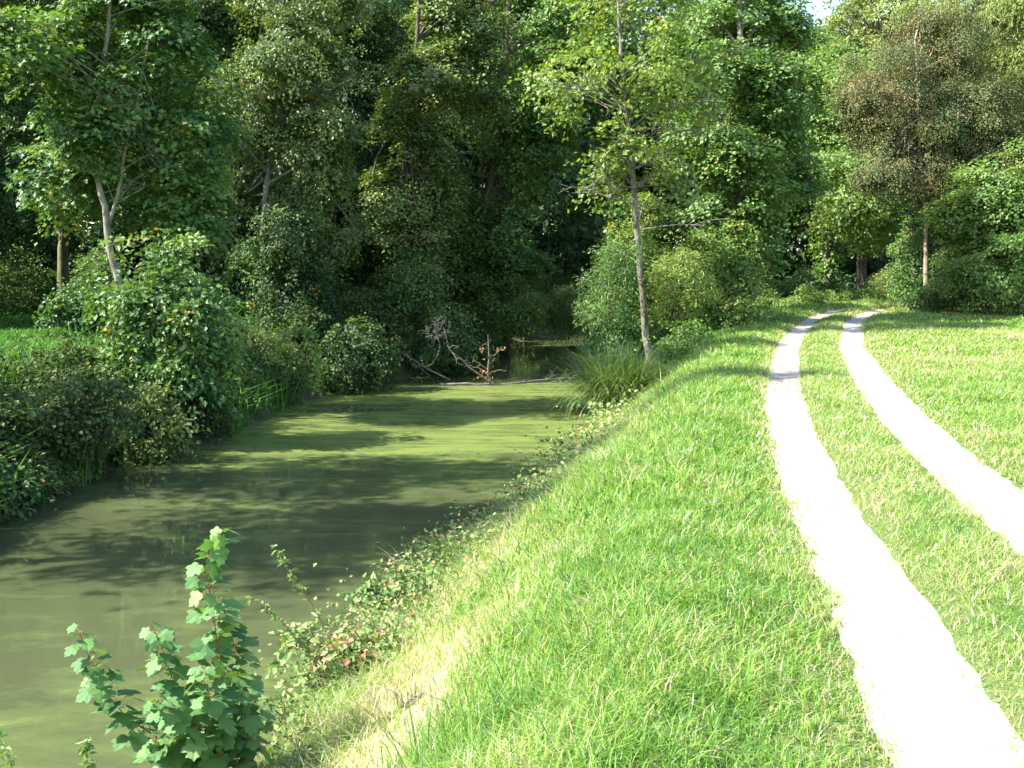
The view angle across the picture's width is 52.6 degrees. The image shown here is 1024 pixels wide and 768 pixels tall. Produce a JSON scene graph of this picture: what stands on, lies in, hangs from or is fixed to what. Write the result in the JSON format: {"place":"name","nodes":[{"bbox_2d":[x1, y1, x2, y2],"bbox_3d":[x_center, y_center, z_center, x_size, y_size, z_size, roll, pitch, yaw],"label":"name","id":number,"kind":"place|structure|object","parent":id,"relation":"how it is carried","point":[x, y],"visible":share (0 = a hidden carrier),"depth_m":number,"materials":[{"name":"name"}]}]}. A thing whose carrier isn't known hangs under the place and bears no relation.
{"place":"outdoors","nodes":[
{"label":"outdoors","id":0,"kind":"place"},
{"bbox_2d":[0,331,601,767],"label":"water","id":1,"kind":"structure","parent":0,"point":[332,485],"depth_m":12.14,"materials":[{"name":"green liquid"}]},
{"bbox_2d":[400,316,493,382],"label":"fallen branch","id":2,"kind":"object","parent":1,"relation":"on","point":[460,358],"visible":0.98,"depth_m":26.07,"materials":[{"name":"brown wood"}]},
{"bbox_2d":[468,337,506,383],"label":"fallen branch","id":3,"kind":"object","parent":1,"relation":"on","point":[488,366],"visible":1,"depth_m":25.71,"materials":[{"name":"brown wood"}]},
{"bbox_2d":[440,367,585,385],"bbox_3d":[0.445,-0.042,26.495,4.668,0.657,0.453,-2,7,-20],"label":"log","id":4,"kind":"object","parent":1,"relation":"in","point":[474,384],"visible":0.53,"depth_m":26.08,"materials":[{"name":"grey wood"}]},
{"bbox_2d":[1,296,1023,767],"bbox_3d":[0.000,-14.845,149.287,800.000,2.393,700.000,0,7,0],"label":"ground","id":5,"kind":"structure","parent":0,"point":[837,682],"depth_m":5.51,"materials":[{"name":"green plant"}]},
{"bbox_2d":[0,729,16,767],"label":"weed stalk","id":6,"kind":"object","parent":5,"relation":"on","point":[7,750],"visible":1,"depth_m":5.46,"materials":[{"name":"green plant"}]},
{"bbox_2d":[0,240,62,316],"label":"holly bush","id":7,"kind":"object","parent":5,"relation":"on","point":[26,281],"visible":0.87,"depth_m":30.72,"materials":[{"name":"green plant"}]},
{"bbox_2d":[0,450,63,516],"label":"nettle patch","id":8,"kind":"object","parent":5,"relation":"on","point":[29,488],"visible":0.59,"depth_m":12.65,"materials":[{"name":"green plant"}]},
{"bbox_2d":[0,0,90,271],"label":"oak tree","id":9,"kind":"object","parent":5,"relation":"on","point":[9,208],"visible":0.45,"depth_m":27.23,"materials":[{"name":"green plant"}]},
{"bbox_2d":[0,374,155,466],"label":"bramble bush","id":10,"kind":"object","parent":5,"relation":"on","point":[104,391],"visible":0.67,"depth_m":14.12,"materials":[{"name":"green plant"}]},
{"bbox_2d":[0,0,162,298],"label":"woodland tree","id":11,"kind":"object","parent":5,"relation":"on","point":[11,136],"visible":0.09,"depth_m":31.96,"materials":[{"name":"green plant"}]},
{"bbox_2d":[75,736,97,767],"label":"weed stalk","id":12,"kind":"object","parent":5,"relation":"on","point":[86,747],"visible":1,"depth_m":5.25,"materials":[{"name":"green plant"}]},
{"bbox_2d":[69,244,136,293],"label":"holly bush","id":13,"kind":"object","parent":5,"relation":"on","point":[97,254],"visible":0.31,"depth_m":33.67,"materials":[{"name":"green plant"}]},
{"bbox_2d":[0,0,258,325],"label":"sycamore tree","id":14,"kind":"object","parent":5,"relation":"on","point":[96,143],"visible":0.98,"depth_m":19.38,"materials":[{"name":"green plant"}]},
{"bbox_2d":[74,379,213,468],"bbox_3d":[-5.768,0.645,15.992,1.868,1.475,1.982,-4,8,-33],"label":"bramble bush","id":15,"kind":"object","parent":5,"relation":"on","point":[150,451],"visible":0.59,"depth_m":15.75,"materials":[{"name":"green plant"}]},
{"bbox_2d":[75,227,252,453],"bbox_3d":[-5.799,-0.726,17.298,3.030,3.752,2.429,0,7,0],"label":"elder shrub","id":16,"kind":"object","parent":5,"relation":"on","point":[195,352],"visible":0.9,"depth_m":16.77,"materials":[{"name":"green plant"}]},
{"bbox_2d":[64,526,276,767],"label":"sycamore sapling","id":17,"kind":"object","parent":5,"relation":"on","point":[227,721],"visible":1,"depth_m":5.58,"materials":[{"name":"green plant"}]},
{"bbox_2d":[97,0,282,306],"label":"beech tree","id":18,"kind":"object","parent":5,"relation":"on","point":[220,24],"visible":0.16,"depth_m":29.38,"materials":[{"name":"green plant"}]},
{"bbox_2d":[185,687,313,766],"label":"bramble mound","id":19,"kind":"object","parent":5,"relation":"on","point":[278,700],"visible":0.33,"depth_m":6.52,"materials":[{"name":"green plant"}]},
{"bbox_2d":[228,320,335,401],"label":"bramble bush","id":20,"kind":"object","parent":5,"relation":"on","point":[271,340],"visible":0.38,"depth_m":22.95,"materials":[{"name":"green plant"}]},
{"bbox_2d":[245,595,319,665],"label":"weed stalk","id":21,"kind":"object","parent":5,"relation":"on","point":[305,650],"visible":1,"depth_m":6.21,"materials":[{"name":"green plant"}]},
{"bbox_2d":[189,0,382,306],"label":"elm tree","id":22,"kind":"object","parent":5,"relation":"on","point":[316,58],"visible":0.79,"depth_m":26.12,"materials":[{"name":"green plant"}]},
{"bbox_2d":[0,297,571,528],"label":"meadow grass","id":23,"kind":"structure","parent":5,"relation":"on","point":[17,326],"depth_m":21.36,"materials":[{"name":"green plant"}]},
{"bbox_2d":[242,202,346,340],"bbox_3d":[-5.532,-2.717,25.784,2.641,3.628,2.533,3,7,27],"label":"ivy bush","id":24,"kind":"object","parent":5,"relation":"on","point":[291,266],"visible":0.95,"depth_m":25.39,"materials":[{"name":"green plant"}]},
{"bbox_2d":[265,322,331,396],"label":"bramble shoot","id":25,"kind":"object","parent":5,"relation":"on","point":[297,331],"visible":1,"depth_m":21.14,"materials":[{"name":"green plant"}]},
{"bbox_2d":[293,663,313,744],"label":"weed stalk","id":26,"kind":"object","parent":5,"relation":"on","point":[306,676],"visible":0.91,"depth_m":6.26,"materials":[{"name":"green plant"}]},
{"bbox_2d":[31,233,579,338],"bbox_3d":[-3.784,-3.490,36.134,5.076,3.073,30.155,2,7,20],"label":"thicket","id":27,"kind":"object","parent":5,"relation":"on","point":[66,304],"visible":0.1,"depth_m":23.66,"materials":[{"name":"green plant"}]},
{"bbox_2d":[270,544,349,674],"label":"weed stalk","id":28,"kind":"object","parent":5,"relation":"on","point":[297,585],"visible":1,"depth_m":6.29,"materials":[{"name":"green plant"}]},
{"bbox_2d":[262,613,406,699],"bbox_3d":[-1.283,1.966,7.445,1.047,0.478,0.966,0,7,0],"label":"bramble mound","id":29,"kind":"object","parent":5,"relation":"on","point":[324,656],"visible":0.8,"depth_m":7.38,"materials":[{"name":"green plant"}]},
{"bbox_2d":[252,0,450,297],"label":"ash tree","id":30,"kind":"object","parent":5,"relation":"on","point":[386,27],"visible":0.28,"depth_m":31.43,"materials":[{"name":"green plant"}]},
{"bbox_2d":[311,312,408,395],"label":"blackthorn bush","id":31,"kind":"object","parent":5,"relation":"on","point":[362,362],"visible":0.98,"depth_m":24.27,"materials":[{"name":"green plant"}]},
{"bbox_2d":[0,270,776,521],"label":"undergrowth","id":32,"kind":"object","parent":5,"relation":"on","point":[13,419],"visible":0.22,"depth_m":16.86,"materials":[{"name":"green plant"}]},
{"bbox_2d":[355,272,437,325],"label":"spindle bush","id":33,"kind":"object","parent":5,"relation":"on","point":[364,277],"depth_m":30.57,"materials":[{"name":"green plant"}]},
{"bbox_2d":[363,548,435,579],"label":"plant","id":34,"kind":"object","parent":5,"relation":"on","point":[398,563],"visible":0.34,"depth_m":9.84,"materials":[{"name":"green plant"}]},
{"bbox_2d":[342,557,457,621],"bbox_3d":[-1.030,1.833,9.263,1.013,0.535,0.844,-5,8,-38],"label":"bramble mound","id":35,"kind":"object","parent":5,"relation":"on","point":[401,575],"visible":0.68,"depth_m":9.08,"materials":[{"name":"green plant"}]},
{"bbox_2d":[371,242,449,329],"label":"spindle bush","id":36,"kind":"object","parent":5,"relation":"on","point":[420,292],"visible":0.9,"depth_m":28.39,"materials":[{"name":"green plant"}]},
{"bbox_2d":[218,384,656,767],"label":"bank weeds","id":37,"kind":"object","parent":5,"relation":"on","point":[601,426],"visible":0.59,"depth_m":10.19,"materials":[{"name":"green plant"}]},
{"bbox_2d":[387,301,490,375],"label":"blackthorn bush","id":38,"kind":"object","parent":5,"relation":"on","point":[459,339],"visible":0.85,"depth_m":28.02,"materials":[{"name":"green plant"}]},
{"bbox_2d":[409,535,472,575],"bbox_3d":[-0.719,1.670,10.119,0.645,0.397,0.672,-6,9,-43],"label":"bramble mound","id":39,"kind":"object","parent":5,"relation":"on","point":[432,545],"visible":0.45,"depth_m":10.00,"materials":[{"name":"green plant"}]},
{"bbox_2d":[353,658,528,767],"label":"grass tuft","id":40,"kind":"object","parent":5,"relation":"on","point":[417,752],"visible":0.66,"depth_m":4.33,"materials":[{"name":"green plant"}]},
{"bbox_2d":[350,0,534,351],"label":"alder tree","id":41,"kind":"object","parent":5,"relation":"on","point":[409,216],"visible":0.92,"depth_m":29.06,"materials":[{"name":"green plant"}]},
{"bbox_2d":[435,238,535,321],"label":"hazel bush","id":42,"kind":"object","parent":5,"relation":"on","point":[500,250],"visible":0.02,"depth_m":34.89,"materials":[{"name":"green plant"}]},
{"bbox_2d":[431,637,568,738],"bbox_3d":[-0.007,1.321,4.542,0.719,0.339,0.552,-3,8,-27],"label":"grass tuft","id":43,"kind":"object","parent":5,"relation":"on","point":[493,683],"visible":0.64,"depth_m":4.55,"materials":[{"name":"green plant"}]},
{"bbox_2d":[0,188,1003,306],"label":"thicket","id":44,"kind":"object","parent":5,"relation":"on","point":[575,264],"visible":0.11,"depth_m":48.55,"materials":[{"name":"green plant"}]},
{"bbox_2d":[455,272,557,358],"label":"dogwood bush","id":45,"kind":"object","parent":5,"relation":"on","point":[515,314],"visible":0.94,"depth_m":32.54,"materials":[{"name":"green plant"}]},
{"bbox_2d":[253,354,765,767],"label":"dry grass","id":46,"kind":"structure","parent":5,"relation":"on","point":[432,636],"depth_m":6.91,"materials":[{"name":"plant"}]},
{"bbox_2d":[0,0,1022,288],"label":"woodland","id":47,"kind":"object","parent":5,"relation":"on","point":[580,218],"visible":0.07,"depth_m":47.00,"materials":[{"name":"green plant"}]},
{"bbox_2d":[509,474,537,508],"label":"reed tuft","id":48,"kind":"object","parent":5,"relation":"on","point":[522,491],"visible":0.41,"depth_m":12.10,"materials":[{"name":"green plant"}]},
{"bbox_2d":[436,0,636,353],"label":"field maple tree","id":49,"kind":"object","parent":5,"relation":"on","point":[529,134],"visible":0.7,"depth_m":33.55,"materials":[{"name":"green plant"}]},
{"bbox_2d":[535,281,594,346],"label":"willow bush","id":50,"kind":"object","parent":5,"relation":"on","point":[564,295],"visible":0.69,"depth_m":36.64,"materials":[{"name":"green plant"}]},
{"bbox_2d":[507,589,629,682],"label":"grass tuft","id":51,"kind":"object","parent":5,"relation":"on","point":[559,632],"visible":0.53,"depth_m":4.82,"materials":[{"name":"green plant"}]},
{"bbox_2d":[553,542,644,593],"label":"grass tuft","id":52,"kind":"object","parent":5,"relation":"on","point":[594,569],"visible":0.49,"depth_m":5.95,"materials":[{"name":"green plant"}]},
{"bbox_2d":[532,325,685,423],"bbox_3d":[2.133,-0.227,20.875,3.905,2.016,4.191,-4,8,-28],"label":"sedge tussock","id":53,"kind":"object","parent":5,"relation":"on","point":[610,376],"visible":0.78,"depth_m":20.43,"materials":[{"name":"green plant"}]},
{"bbox_2d":[571,237,651,342],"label":"hawthorn bush","id":54,"kind":"object","parent":5,"relation":"on","point":[617,280],"visible":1,"depth_m":24.79,"materials":[{"name":"green plant"}]},
{"bbox_2d":[572,285,660,369],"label":"elder shrub","id":55,"kind":"object","parent":5,"relation":"on","point":[623,330],"visible":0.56,"depth_m":27.05,"materials":[{"name":"green plant"}]},
{"bbox_2d":[507,0,733,366],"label":"young maple tree","id":56,"kind":"object","parent":5,"relation":"on","point":[666,172],"visible":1,"depth_m":25.33,"materials":[{"name":"green plant"}]},
{"bbox_2d":[583,189,730,344],"bbox_3d":[3.941,-3.127,28.470,4.080,4.433,2.557,0,7,0],"label":"hawthorn bush","id":57,"kind":"object","parent":5,"relation":"on","point":[712,254],"visible":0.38,"depth_m":28.20,"materials":[{"name":"green plant"}]},
{"bbox_2d":[602,692,727,767],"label":"grass tuft","id":58,"kind":"object","parent":5,"relation":"on","point":[705,746],"visible":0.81,"depth_m":3.64,"materials":[{"name":"green plant"}]},
{"bbox_2d":[640,318,717,371],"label":"privet bush","id":59,"kind":"object","parent":5,"relation":"on","point":[696,334],"visible":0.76,"depth_m":23.85,"materials":[{"name":"green plant"}]},
{"bbox_2d":[638,233,729,326],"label":"hawthorn bush","id":60,"kind":"object","parent":5,"relation":"on","point":[669,268],"visible":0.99,"depth_m":25.19,"materials":[{"name":"green plant"}]},
{"bbox_2d":[655,208,775,334],"bbox_3d":[5.735,-2.990,29.494,3.035,3.994,3.124,4,8,34],"label":"dogwood bush","id":61,"kind":"object","parent":5,"relation":"on","point":[736,282],"visible":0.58,"depth_m":28.95,"materials":[{"name":"green plant"}]},
{"bbox_2d":[574,279,893,365],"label":"undergrowth","id":62,"kind":"object","parent":5,"relation":"on","point":[808,292],"visible":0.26,"depth_m":42.12,"materials":[{"name":"green plant"}]},
{"bbox_2d":[703,293,771,330],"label":"privet bush","id":63,"kind":"object","parent":5,"relation":"on","point":[740,306],"visible":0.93,"depth_m":28.19,"materials":[{"name":"green plant"}]},
{"bbox_2d":[642,0,848,303],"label":"leafy maple tree","id":64,"kind":"object","parent":5,"relation":"on","point":[765,69],"visible":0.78,"depth_m":29.61,"materials":[{"name":"green plant"}]},
{"bbox_2d":[766,265,844,300],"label":"bramble bush","id":65,"kind":"object","parent":5,"relation":"on","point":[805,275],"visible":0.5,"depth_m":46.25,"materials":[{"name":"green plant"}]},
{"bbox_2d":[765,25,863,292],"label":"ivy clad tree","id":66,"kind":"object","parent":5,"relation":"on","point":[825,246],"visible":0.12,"depth_m":56.16,"materials":[{"name":"green plant"}]},
{"bbox_2d":[795,39,914,291],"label":"path side tree","id":67,"kind":"object","parent":5,"relation":"on","point":[869,225],"visible":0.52,"depth_m":49.32,"materials":[{"name":"green plant"}]},
{"bbox_2d":[838,273,882,297],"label":"bramble bush","id":68,"kind":"object","parent":5,"relation":"on","point":[851,286],"visible":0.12,"depth_m":53.22,"materials":[{"name":"green plant"}]},
{"bbox_2d":[814,0,946,281],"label":"pale crowned tree","id":69,"kind":"object","parent":5,"relation":"on","point":[854,10],"visible":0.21,"depth_m":58.64,"materials":[{"name":"green plant"}]},
{"bbox_2d":[867,256,936,306],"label":"willow bush","id":70,"kind":"object","parent":5,"relation":"on","point":[884,278],"visible":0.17,"depth_m":40.18,"materials":[{"name":"green plant"}]},
{"bbox_2d":[883,206,935,306],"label":"ivy bush","id":71,"kind":"object","parent":5,"relation":"on","point":[907,251],"visible":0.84,"depth_m":37.35,"materials":[{"name":"green plant"}]},
{"bbox_2d":[824,0,1023,285],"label":"hawthorn tree","id":72,"kind":"object","parent":5,"relation":"on","point":[927,111],"visible":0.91,"depth_m":35.57,"materials":[{"name":"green plant"}]},
{"bbox_2d":[884,250,977,311],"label":"privet bush","id":73,"kind":"object","parent":5,"relation":"on","point":[922,299],"visible":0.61,"depth_m":35.11,"materials":[{"name":"green plant"}]},
{"bbox_2d":[929,239,966,306],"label":"ivy bush","id":74,"kind":"object","parent":5,"relation":"on","point":[942,251],"visible":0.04,"depth_m":38.52,"materials":[{"name":"green plant"}]},
{"bbox_2d":[885,0,1023,304],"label":"cherry tree","id":75,"kind":"object","parent":5,"relation":"on","point":[1013,60],"visible":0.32,"depth_m":37.40,"materials":[{"name":"green plant"}]},
{"bbox_2d":[915,134,1023,312],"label":"hazel tree","id":76,"kind":"object","parent":5,"relation":"on","point":[981,191],"visible":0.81,"depth_m":33.61,"materials":[{"name":"green plant"}]},
{"bbox_2d":[927,219,1023,315],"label":"dogwood bush","id":77,"kind":"object","parent":5,"relation":"on","point":[994,285],"visible":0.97,"depth_m":32.39,"materials":[{"name":"green plant"}]},
{"bbox_2d":[73,0,989,261],"label":"sky","id":78,"kind":"structure","parent":0,"point":[817,3],"materials":[{"name":"white"}]},
{"bbox_2d":[763,307,1023,767],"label":"path","id":79,"kind":"structure","parent":0,"point":[937,720],"depth_m":5.03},
{"bbox_2d":[757,325,1001,674],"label":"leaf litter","id":80,"kind":"object","parent":79,"relation":"on","point":[820,427],"visible":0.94,"depth_m":14.33,"materials":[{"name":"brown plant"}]},
{"bbox_2d":[838,306,1023,555],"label":"path","id":81,"kind":"structure","parent":0,"point":[944,454],"depth_m":9.87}
]}

